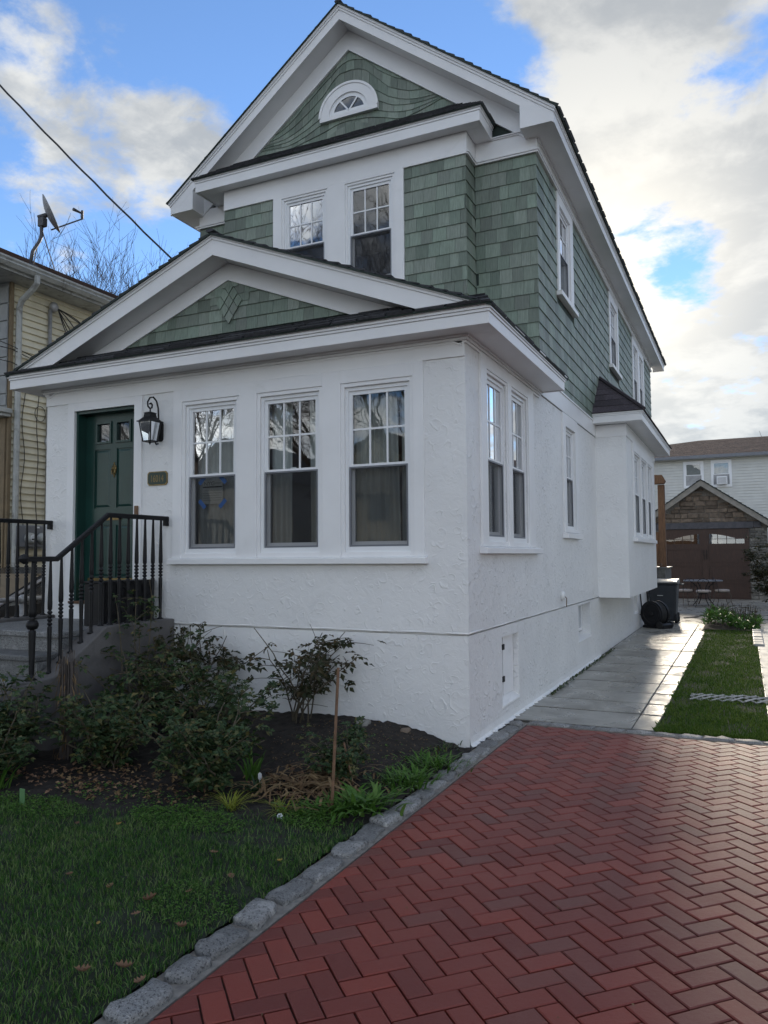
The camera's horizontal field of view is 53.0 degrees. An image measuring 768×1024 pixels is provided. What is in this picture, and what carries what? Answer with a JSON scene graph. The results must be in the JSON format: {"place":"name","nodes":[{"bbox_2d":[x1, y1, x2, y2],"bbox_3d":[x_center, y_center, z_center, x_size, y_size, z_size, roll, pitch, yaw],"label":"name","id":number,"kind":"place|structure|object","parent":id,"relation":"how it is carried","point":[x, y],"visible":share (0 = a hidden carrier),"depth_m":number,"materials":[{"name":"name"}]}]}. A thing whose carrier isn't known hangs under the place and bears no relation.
{"place":"outdoors","nodes":[
{"label":"outdoors","id":0,"kind":"place"},
{"bbox_2d":[0,567,42,617],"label":"parked car","id":1,"kind":"object","parent":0,"point":[3,574],"visible":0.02,"depth_m":9.39,"materials":[{"name":"paint"}]},
{"bbox_2d":[0,247,117,567],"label":"neighbor house","id":2,"kind":"structure","parent":0,"point":[33,299],"depth_m":11.85,"materials":[{"name":"beige"}]},
{"bbox_2d":[10,524,42,548],"bbox_3d":[-5.381,0.376,11.766,0.240,0.380,0.620,-2,-4,25],"label":"electric meter","id":3,"kind":"object","parent":2,"relation":"attached to","point":[22,531],"visible":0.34,"depth_m":11.70,"materials":[{"name":"grey metal"}]},
{"bbox_2d":[0,309,79,519],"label":"service wires","id":4,"kind":"object","parent":2,"relation":"attached to","point":[61,316],"visible":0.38,"depth_m":11.98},
{"bbox_2d":[29,194,83,269],"bbox_3d":[-5.267,-4.396,12.316,0.394,1.250,0.968,-1,-3,17],"label":"satellite dish","id":5,"kind":"object","parent":2,"relation":"attached to","point":[42,219],"visible":0.98,"depth_m":12.12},
{"bbox_2d":[0,794,363,1023],"bbox_3d":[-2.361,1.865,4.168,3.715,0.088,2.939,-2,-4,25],"label":"lawn grass","id":6,"kind":"structure","parent":0,"point":[82,827],"depth_m":3.81,"materials":[{"name":"plant"}]},
{"bbox_2d":[74,964,90,971],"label":"fallen leaf","id":7,"kind":"object","parent":6,"relation":"on","point":[84,968],"visible":1,"depth_m":2.99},
{"bbox_2d":[116,959,133,967],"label":"fallen leaf","id":8,"kind":"object","parent":6,"relation":"on","point":[124,965],"visible":1,"depth_m":3.03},
{"bbox_2d":[138,877,239,925],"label":"ground cover","id":9,"kind":"object","parent":6,"relation":"on","point":[166,885],"visible":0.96,"depth_m":3.59,"materials":[{"name":"plant"}]},
{"bbox_2d":[273,807,342,831],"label":"ground cover","id":10,"kind":"object","parent":6,"relation":"on","point":[301,819],"visible":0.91,"depth_m":4.67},
{"bbox_2d":[0,704,471,847],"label":"garden bed","id":11,"kind":"object","parent":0,"point":[285,723],"visible":0.41,"depth_m":5.84,"materials":[{"name":"soil"}]},
{"bbox_2d":[0,763,22,788],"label":"iris clump","id":12,"kind":"object","parent":11,"relation":"on","point":[5,771],"visible":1,"depth_m":5.42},
{"bbox_2d":[19,788,24,805],"bbox_3d":[-2.370,1.882,5.045,0.044,0.135,0.008,-2,-4,25],"label":"green marker","id":13,"kind":"object","parent":11,"relation":"on","point":[22,796],"visible":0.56,"depth_m":5.04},
{"bbox_2d":[0,701,47,779],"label":"rose bush","id":14,"kind":"object","parent":11,"relation":"on","point":[6,749],"visible":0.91,"depth_m":5.65,"materials":[{"name":"green plant"}]},
{"bbox_2d":[0,664,86,764],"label":"rose bush","id":15,"kind":"object","parent":11,"relation":"on","point":[16,724],"visible":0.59,"depth_m":6.10,"materials":[{"name":"green plant"}]},
{"bbox_2d":[0,790,88,818],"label":"ground cover","id":16,"kind":"object","parent":11,"relation":"on","point":[33,800],"visible":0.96,"depth_m":4.95,"materials":[{"name":"plant"}]},
{"bbox_2d":[52,650,80,760],"bbox_3d":[-2.584,1.586,6.266,0.218,0.927,0.197,0,-3,-10],"label":"cane bundle","id":17,"kind":"object","parent":11,"relation":"on","point":[66,681],"visible":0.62,"depth_m":6.24,"materials":[{"name":"grey plant"}]},
{"bbox_2d":[5,758,155,792],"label":"leaf litter","id":18,"kind":"object","parent":11,"relation":"on","point":[65,771],"visible":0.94,"depth_m":5.62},
{"bbox_2d":[31,676,163,771],"bbox_3d":[-2.190,1.667,5.989,1.012,0.697,1.081,1,-4,-29],"label":"rose bush","id":19,"kind":"object","parent":11,"relation":"on","point":[102,736],"visible":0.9,"depth_m":5.90,"materials":[{"name":"green plant"}]},
{"bbox_2d":[56,780,229,815],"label":"seedlings","id":20,"kind":"object","parent":11,"relation":"on","point":[138,795],"visible":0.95,"depth_m":5.16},
{"bbox_2d":[104,579,192,719],"bbox_3d":[-2.292,1.331,7.216,1.160,1.394,0.575,-1,-3,2],"label":"rose bush","id":21,"kind":"object","parent":11,"relation":"on","point":[137,633],"visible":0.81,"depth_m":7.19,"materials":[{"name":"green plant"}]},
{"bbox_2d":[75,629,243,740],"bbox_3d":[-2.036,1.562,6.870,1.196,0.946,1.495,-2,-4,25],"label":"rose bush","id":22,"kind":"object","parent":11,"relation":"on","point":[149,669],"visible":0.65,"depth_m":6.75,"materials":[{"name":"green plant"}]},
{"bbox_2d":[128,803,245,832],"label":"ground cover","id":23,"kind":"object","parent":11,"relation":"on","point":[181,815],"visible":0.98,"depth_m":4.72,"materials":[{"name":"plant"}]},
{"bbox_2d":[110,688,270,797],"bbox_3d":[-1.234,1.642,5.480,1.077,0.759,1.107,-2,-4,25],"label":"rose bush","id":24,"kind":"object","parent":11,"relation":"on","point":[208,766],"visible":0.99,"depth_m":5.25,"materials":[{"name":"green plant"}]},
{"bbox_2d":[129,621,276,718],"bbox_3d":[-1.831,1.518,7.375,1.173,0.948,1.225,2,-4,-38],"label":"rose bush","id":25,"kind":"object","parent":11,"relation":"on","point":[193,655],"visible":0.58,"depth_m":7.32,"materials":[{"name":"green plant"}]},
{"bbox_2d":[144,651,289,758],"bbox_3d":[-1.352,1.594,6.237,1.116,0.843,1.221,0,-3,1],"label":"rose bush","id":26,"kind":"object","parent":11,"relation":"on","point":[228,698],"visible":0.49,"depth_m":6.08,"materials":[{"name":"green plant"}]},
{"bbox_2d":[53,753,389,812],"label":"dead fronds","id":27,"kind":"object","parent":11,"relation":"on","point":[319,784],"depth_m":5.29,"materials":[{"name":"plant"}]},
{"bbox_2d":[206,789,261,810],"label":"sedge tuft","id":28,"kind":"object","parent":11,"relation":"on","point":[229,803],"visible":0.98,"depth_m":4.99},
{"bbox_2d":[237,744,266,781],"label":"iris clump","id":29,"kind":"object","parent":11,"relation":"on","point":[254,771],"visible":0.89,"depth_m":5.59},
{"bbox_2d":[227,774,277,792],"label":"strap leaf plant","id":30,"kind":"object","parent":11,"relation":"on","point":[254,789],"visible":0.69,"depth_m":5.28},
{"bbox_2d":[262,795,305,814],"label":"sedge tuft","id":31,"kind":"object","parent":11,"relation":"on","point":[275,805],"visible":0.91,"depth_m":4.89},
{"bbox_2d":[246,766,357,804],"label":"leaf litter","id":32,"kind":"object","parent":11,"relation":"on","point":[277,791],"visible":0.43,"depth_m":5.23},
{"bbox_2d":[234,625,385,722],"bbox_3d":[-0.508,1.459,7.005,1.413,0.922,1.273,2,-4,-36],"label":"rose bush","id":33,"kind":"object","parent":11,"relation":"on","point":[305,690],"visible":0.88,"depth_m":6.92,"materials":[{"name":"green plant"}]},
{"bbox_2d":[272,791,380,824],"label":"leafy weed","id":34,"kind":"object","parent":11,"relation":"on","point":[324,807],"visible":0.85,"depth_m":4.83,"materials":[{"name":"plant"}]},
{"bbox_2d":[330,668,339,806],"bbox_3d":[-0.318,1.488,4.979,0.021,0.942,0.120,-2,-4,25],"label":"garden stake","id":35,"kind":"object","parent":11,"relation":"on","point":[335,737],"visible":0.78,"depth_m":4.98,"materials":[{"name":"wood"}]},
{"bbox_2d":[296,715,373,784],"bbox_3d":[-0.304,1.738,5.617,0.571,0.468,0.764,-2,-4,25],"label":"rose bush","id":36,"kind":"object","parent":11,"relation":"on","point":[342,758],"visible":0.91,"depth_m":5.53,"materials":[{"name":"green plant"}]},
{"bbox_2d":[343,742,353,784],"bbox_3d":[-0.245,1.806,5.448,0.101,0.344,0.017,-2,-4,25],"label":"garden stake","id":37,"kind":"object","parent":11,"relation":"on","point":[344,745],"visible":0.57,"depth_m":5.44,"materials":[{"name":"wood"}]},
{"bbox_2d":[271,718,433,770],"bbox_3d":[-0.226,1.903,6.284,1.478,0.197,1.184,-2,-4,25],"label":"stone grit","id":38,"kind":"object","parent":11,"relation":"on","point":[343,730],"visible":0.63,"depth_m":6.35,"materials":[{"name":"stone"}]},
{"bbox_2d":[292,733,413,775],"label":"seedlings","id":39,"kind":"object","parent":11,"relation":"on","point":[369,754],"visible":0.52,"depth_m":6.12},
{"bbox_2d":[314,780,411,818],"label":"leafy weed","id":40,"kind":"object","parent":11,"relation":"on","point":[368,799],"visible":0.95,"depth_m":4.94,"materials":[{"name":"plant"}]},
{"bbox_2d":[356,719,370,726],"bbox_3d":[-0.187,1.871,6.804,0.132,0.074,0.121,-1,-3,10],"label":"stone","id":41,"kind":"object","parent":11,"relation":"on","point":[367,722],"visible":0.51,"depth_m":6.77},
{"bbox_2d":[362,760,443,791],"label":"leafy weed","id":42,"kind":"object","parent":11,"relation":"on","point":[400,774],"visible":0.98,"depth_m":5.57,"materials":[{"name":"plant"}]},
{"bbox_2d":[366,744,447,796],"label":"ground cover","id":43,"kind":"object","parent":11,"relation":"on","point":[407,768],"visible":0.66,"depth_m":5.88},
{"bbox_2d":[391,748,479,776],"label":"leafy weed","id":44,"kind":"object","parent":11,"relation":"on","point":[439,762],"visible":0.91,"depth_m":6.00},
{"bbox_2d":[436,740,461,754],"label":"leafy weed","id":45,"kind":"object","parent":11,"relation":"on","point":[445,744],"visible":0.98,"depth_m":6.48,"materials":[{"name":"green plant"}]},
{"bbox_2d":[0,0,767,444],"label":"sky","id":46,"kind":"structure","parent":0,"point":[664,103],"materials":[{"name":"blue"}]},
{"bbox_2d":[90,660,766,1022],"bbox_3d":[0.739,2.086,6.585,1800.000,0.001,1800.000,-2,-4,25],"label":"ground","id":47,"kind":"structure","parent":0,"point":[181,956],"depth_m":3.53,"materials":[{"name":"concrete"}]},
{"bbox_2d":[0,594,41,615],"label":"pipe fence","id":48,"kind":"object","parent":47,"relation":"on","point":[21,603],"visible":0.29,"depth_m":8.84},
{"bbox_2d":[0,603,173,759],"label":"front stoop","id":49,"kind":"object","parent":47,"relation":"on","point":[14,643],"visible":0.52,"depth_m":7.04,"materials":[{"name":"concrete"}]},
{"bbox_2d":[0,518,52,618],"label":"iron railing","id":50,"kind":"object","parent":49,"relation":"on","point":[48,523],"visible":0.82,"depth_m":8.45,"materials":[{"name":"metal"}]},
{"bbox_2d":[19,513,168,681],"bbox_3d":[-2.659,0.734,7.245,0.102,1.465,1.811,-2,-4,25],"label":"iron railing","id":51,"kind":"object","parent":49,"relation":"on","point":[32,624],"visible":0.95,"depth_m":7.13,"materials":[{"name":"metal"}]},
{"bbox_2d":[84,579,150,625],"bbox_3d":[-2.685,0.913,7.830,0.282,0.435,0.719,-2,-4,25],"label":"ornate planter","id":52,"kind":"object","parent":49,"relation":"on","point":[105,602],"visible":0.5,"depth_m":7.58,"materials":[{"name":"black plastic"}]},
{"bbox_2d":[32,197,169,295],"bbox_3d":[-9.794,-4.750,30.192,16.210,16.537,10.294,0,-3,-6],"label":"bare tree","id":53,"kind":"object","parent":47,"relation":"on","point":[112,283],"visible":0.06,"depth_m":29.81,"materials":[{"name":"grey plant"}]},
{"bbox_2d":[16,202,187,293],"bbox_3d":[-13.287,-3.985,31.603,12.465,15.268,12.531,-2,-4,25],"label":"bare tree","id":54,"kind":"object","parent":47,"relation":"on","point":[39,255],"visible":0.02,"depth_m":28.83,"materials":[{"name":"brown plant"}]},
{"bbox_2d":[93,720,526,1023],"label":"stone curb","id":55,"kind":"structure","parent":47,"relation":"on","point":[184,975],"depth_m":3.56,"materials":[{"name":"grey stone"}]},
{"bbox_2d":[4,0,671,750],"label":"house","id":56,"kind":"structure","parent":47,"relation":"on","point":[362,202],"depth_m":8.51,"materials":[{"name":"white paint"}]},
{"bbox_2d":[0,84,171,257],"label":"service cable","id":57,"kind":"object","parent":56,"relation":"on","point":[86,174],"visible":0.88,"depth_m":9.55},
{"bbox_2d":[84,411,133,587],"bbox_3d":[-3.035,-0.071,8.614,0.826,2.085,0.090,-2,-4,25],"label":"front door","id":58,"kind":"structure","parent":56,"relation":"in","point":[109,464],"depth_m":8.66,"materials":[{"name":"green paint"}]},
{"bbox_2d":[137,396,163,444],"bbox_3d":[-2.440,-0.963,8.099,0.196,0.518,0.252,-2,-4,25],"label":"wall lantern","id":59,"kind":"object","parent":56,"relation":"attached to","point":[151,427],"depth_m":8.06,"materials":[{"name":"black metal"}]},
{"bbox_2d":[147,471,167,485],"bbox_3d":[-2.407,-0.357,8.181,0.268,0.148,0.016,-2,-4,25],"label":"house number plate","id":60,"kind":"object","parent":56,"relation":"attached to","point":[157,478],"visible":1,"depth_m":8.17,"materials":[{"name":"green metal"}]},
{"bbox_2d":[186,400,236,553],"bbox_3d":[-1.750,-0.348,7.948,0.650,1.550,0.093,-2,-4,25],"label":"window","id":61,"kind":"structure","parent":56,"relation":"in","point":[198,416],"depth_m":8.01,"materials":[{"name":"white plastic"}]},
{"bbox_2d":[198,477,226,508],"bbox_3d":[-1.776,-0.209,7.976,0.368,0.360,0.004,-2,-4,25],"label":"paper notice","id":62,"kind":"object","parent":61,"relation":"attached to","point":[212,491],"visible":1,"depth_m":7.97,"materials":[{"name":"black"}]},
{"bbox_2d":[198,409,233,543],"bbox_3d":[-1.683,-0.337,8.039,0.654,1.520,0.064,-2,-4,25],"label":"curtain","id":63,"kind":"object","parent":56,"relation":"hanging from","point":[215,523],"visible":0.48,"depth_m":8.06,"materials":[{"name":"fabric"}]},
{"bbox_2d":[261,391,319,552],"bbox_3d":[-0.892,-0.378,7.548,0.675,1.550,0.093,-2,-4,25],"label":"window","id":64,"kind":"structure","parent":56,"relation":"in","point":[266,474],"depth_m":7.59,"materials":[{"name":"white plastic"}]},
{"bbox_2d":[272,400,316,542],"bbox_3d":[-0.845,-0.365,7.648,0.635,1.520,0.064,-2,-4,25],"label":"curtain","id":65,"kind":"object","parent":56,"relation":"hanging from","point":[282,508],"visible":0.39,"depth_m":7.71,"materials":[{"name":"fabric"}]},
{"bbox_2d":[285,192,325,258],"bbox_3d":[-1.044,-3.594,10.429,0.651,1.340,0.093,-2,-4,25],"label":"window","id":66,"kind":"structure","parent":56,"relation":"in","point":[292,207],"depth_m":10.46,"materials":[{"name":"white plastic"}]},
{"bbox_2d":[319,80,378,124],"bbox_3d":[-0.485,-5.668,10.577,0.914,0.480,0.070,-2,-4,25],"label":"arched window","id":67,"kind":"structure","parent":56,"relation":"in","point":[350,98],"depth_m":10.57,"materials":[{"name":"white plastic"}]},
{"bbox_2d":[348,177,392,275],"bbox_3d":[-0.156,-3.624,10.015,0.652,1.340,0.093,-2,-4,25],"label":"window","id":68,"kind":"structure","parent":56,"relation":"in","point":[385,181],"depth_m":10.04,"materials":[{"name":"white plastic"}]},
{"bbox_2d":[345,381,410,551],"bbox_3d":[-0.038,-0.407,7.149,0.666,1.550,0.093,-2,-4,25],"label":"window","id":69,"kind":"structure","parent":56,"relation":"in","point":[351,544],"depth_m":7.17,"materials":[{"name":"white plastic"}]},
{"bbox_2d":[355,391,406,541],"bbox_3d":[0.009,-0.395,7.250,0.626,1.520,0.064,-2,-4,25],"label":"curtain","id":70,"kind":"object","parent":56,"relation":"hanging from","point":[378,515],"visible":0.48,"depth_m":7.28,"materials":[{"name":"fabric"}]},
{"bbox_2d":[487,375,505,541],"bbox_3d":[1.053,-0.508,7.587,0.093,1.602,0.652,-2,-4,25],"label":"window","id":71,"kind":"structure","parent":56,"relation":"in","point":[495,391],"depth_m":7.75,"materials":[{"name":"white plastic"}]},
{"bbox_2d":[488,464,490,531],"bbox_3d":[0.964,-0.503,7.661,0.062,1.570,0.672,-2,-4,25],"label":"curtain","id":72,"kind":"object","parent":71,"relation":"attached to","point":[489,503],"visible":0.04,"depth_m":7.84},
{"bbox_2d":[511,392,526,542],"bbox_3d":[1.406,-0.467,8.341,0.093,1.602,0.630,-2,-4,25],"label":"window","id":73,"kind":"structure","parent":56,"relation":"in","point":[518,418],"depth_m":8.53,"materials":[{"name":"white plastic"}]},
{"bbox_2d":[559,209,569,299],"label":"window","id":74,"kind":"structure","parent":56,"relation":"in","point":[564,253],"depth_m":11.08,"materials":[{"name":"white plastic"}]},
{"bbox_2d":[566,429,574,529],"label":"window","id":75,"kind":"structure","parent":56,"relation":"in","point":[569,435],"depth_m":11.00,"materials":[{"name":"white plastic"}]},
{"bbox_2d":[578,605,581,630],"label":"basement window","id":76,"kind":"structure","parent":56,"relation":"in","point":[580,606],"depth_m":11.87,"materials":[{"name":"white plastic"}]},
{"bbox_2d":[610,304,616,367],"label":"window","id":77,"kind":"structure","parent":56,"relation":"in","point":[613,319],"depth_m":15.19,"materials":[{"name":"white plastic"}]},
{"bbox_2d":[633,347,637,401],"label":"window","id":78,"kind":"structure","parent":56,"relation":"in","point":[634,352],"depth_m":18.15,"materials":[{"name":"white plastic"}]},
{"bbox_2d":[634,455,639,534],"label":"window","id":79,"kind":"structure","parent":56,"relation":"in","point":[635,458],"depth_m":13.99,"materials":[{"name":"glass"}]},
{"bbox_2d":[639,358,642,404],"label":"window","id":80,"kind":"structure","parent":56,"relation":"in","point":[640,363],"depth_m":19.14,"materials":[{"name":"white plastic"}]},
{"bbox_2d":[641,461,646,536],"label":"window","id":81,"kind":"structure","parent":56,"relation":"in","point":[643,465],"depth_m":14.90,"materials":[{"name":"glass"}]},
{"bbox_2d":[648,468,651,536],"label":"window","id":82,"kind":"structure","parent":56,"relation":"in","point":[649,484],"depth_m":15.73,"materials":[{"name":"glass"}]},
{"bbox_2d":[526,721,767,745],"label":"cross curb","id":83,"kind":"structure","parent":47,"relation":"on","point":[749,742],"depth_m":7.05,"materials":[{"name":"grey stone"}]},
{"bbox_2d":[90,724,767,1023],"bbox_3d":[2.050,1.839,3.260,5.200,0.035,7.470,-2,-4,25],"label":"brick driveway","id":84,"kind":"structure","parent":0,"point":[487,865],"depth_m":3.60,"materials":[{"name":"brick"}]},
{"bbox_2d":[261,656,766,1017],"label":"leaf scraps","id":85,"kind":"object","parent":84,"relation":"on","point":[571,844],"visible":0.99,"depth_m":3.78,"materials":[{"name":"plant"}]},
{"bbox_2d":[513,625,705,731],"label":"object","id":86,"kind":"object","parent":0,"point":[629,682],"visible":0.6,"depth_m":8.56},
{"bbox_2d":[514,623,704,730],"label":"side walk","id":87,"kind":"structure","parent":86,"relation":"on","point":[583,696],"depth_m":9.67,"materials":[{"name":"concrete"}]},
{"bbox_2d":[547,648,614,695],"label":"joint weeds","id":88,"kind":"object","parent":87,"relation":"on","point":[576,675],"visible":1,"depth_m":10.65,"materials":[{"name":"green plant"}]},
{"bbox_2d":[640,592,673,628],"bbox_3d":[6.060,2.171,17.240,0.412,0.862,0.682,2,-4,-33],"label":"hose reel","id":89,"kind":"object","parent":87,"relation":"on","point":[654,614],"visible":0.97,"depth_m":17.07,"materials":[{"name":"black plastic"}]},
{"bbox_2d":[652,629,767,740],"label":"grass strip","id":90,"kind":"object","parent":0,"point":[739,705],"depth_m":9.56,"materials":[{"name":"plant"}]},
{"bbox_2d":[689,693,767,703],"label":"grid paver","id":91,"kind":"object","parent":90,"relation":"on","point":[732,697],"visible":0.98,"depth_m":8.67,"materials":[{"name":"concrete"}]},
{"bbox_2d":[654,436,767,531],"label":"house","id":92,"kind":"structure","parent":0,"point":[741,464],"depth_m":37.29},
{"bbox_2d":[683,461,703,488],"bbox_3d":[15.134,-1.819,37.645,0.927,1.310,0.040,-2,-4,25],"label":"window frame","id":93,"kind":"structure","parent":92,"relation":"in","point":[692,461],"depth_m":37.68,"materials":[{"name":"white plastic"}]},
{"bbox_2d":[685,463,701,486],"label":"window","id":94,"kind":"structure","parent":92,"relation":"in","point":[685,463],"depth_m":37.71,"materials":[{"name":"white plastic"}]},
{"bbox_2d":[712,461,729,485],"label":"window","id":95,"kind":"structure","parent":92,"relation":"in","point":[728,462],"depth_m":37.09,"materials":[{"name":"white plastic"}]},
{"bbox_2d":[711,459,731,486],"bbox_3d":[16.262,-1.858,37.119,0.922,1.310,0.040,-2,-4,25],"label":"window frame","id":96,"kind":"structure","parent":92,"relation":"in","point":[730,485],"depth_m":37.08,"materials":[{"name":"white plastic"}]},
{"bbox_2d":[717,476,726,484],"bbox_3d":[16.199,-1.515,36.901,0.460,0.380,0.356,-2,-4,25],"label":"window air conditioner","id":97,"kind":"object","parent":92,"relation":"attached to","point":[721,480],"depth_m":36.75,"materials":[{"name":"white plastic"}]},
{"bbox_2d":[655,479,767,599],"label":"stone garage","id":98,"kind":"structure","parent":0,"point":[708,526],"depth_m":28.38,"materials":[{"name":"stone"}]},
{"bbox_2d":[666,528,750,599],"bbox_3d":[11.890,1.918,28.451,2.940,2.575,0.105,-2,-4,25],"label":"garage door","id":99,"kind":"structure","parent":98,"relation":"in","point":[692,553],"depth_m":28.37,"materials":[{"name":"wood"}]},
{"bbox_2d":[672,598,767,625],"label":"yard","id":100,"kind":"structure","parent":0,"point":[689,610],"depth_m":23.73,"materials":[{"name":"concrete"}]},
{"bbox_2d":[654,475,672,578],"bbox_3d":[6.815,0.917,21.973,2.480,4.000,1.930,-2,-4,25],"label":"wooden post","id":101,"kind":"object","parent":100,"relation":"on","point":[663,570],"visible":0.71,"depth_m":21.51,"materials":[{"name":"brown wood"}]},
{"bbox_2d":[649,579,683,623],"bbox_3d":[6.861,2.155,18.718,0.797,1.047,0.855,-2,-4,25],"label":"wheeled bin","id":102,"kind":"object","parent":100,"relation":"on","point":[666,591],"visible":0.78,"depth_m":18.39,"materials":[{"name":"plastic"}]},
{"bbox_2d":[679,578,695,605],"bbox_3d":[9.671,2.549,24.705,0.500,0.904,0.530,0,-3,-9],"label":"patio chair","id":103,"kind":"object","parent":100,"relation":"on","point":[683,590],"visible":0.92,"depth_m":24.52,"materials":[{"name":"grey metal"}]},
{"bbox_2d":[683,579,722,604],"bbox_3d":[10.302,2.596,24.854,1.190,0.807,1.190,-2,-4,25],"label":"round table","id":104,"kind":"object","parent":100,"relation":"on","point":[695,580],"visible":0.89,"depth_m":24.71,"materials":[{"name":"grey metal"}]},
{"bbox_2d":[695,578,711,606],"bbox_3d":[9.985,2.509,24.062,0.500,0.904,0.530,-2,-4,22],"label":"patio chair","id":105,"kind":"object","parent":100,"relation":"on","point":[703,591],"visible":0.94,"depth_m":23.89,"materials":[{"name":"black metal"}]},
{"bbox_2d":[712,577,732,606],"bbox_3d":[10.707,2.523,24.390,0.530,0.904,0.500,-1,-3,4],"label":"patio chair","id":106,"kind":"object","parent":100,"relation":"on","point":[718,591],"visible":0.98,"depth_m":24.24,"materials":[{"name":"black metal"}]},
{"bbox_2d":[741,533,767,601],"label":"rose bush","id":107,"kind":"object","parent":100,"relation":"on","point":[752,555],"visible":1,"depth_m":23.60,"materials":[{"name":"green plant"}]},
{"bbox_2d":[704,621,759,630],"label":"flower soil","id":108,"kind":"structure","parent":0,"point":[713,626],"depth_m":17.17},
{"bbox_2d":[700,601,764,629],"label":"flower clump","id":109,"kind":"object","parent":108,"relation":"on","point":[730,617],"visible":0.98,"depth_m":17.15,"materials":[{"name":"plant"}]},
{"bbox_2d":[752,626,767,714],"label":"pavement","id":110,"kind":"structure","parent":0,"point":[760,638],"depth_m":13.31,"materials":[{"name":"concrete"}]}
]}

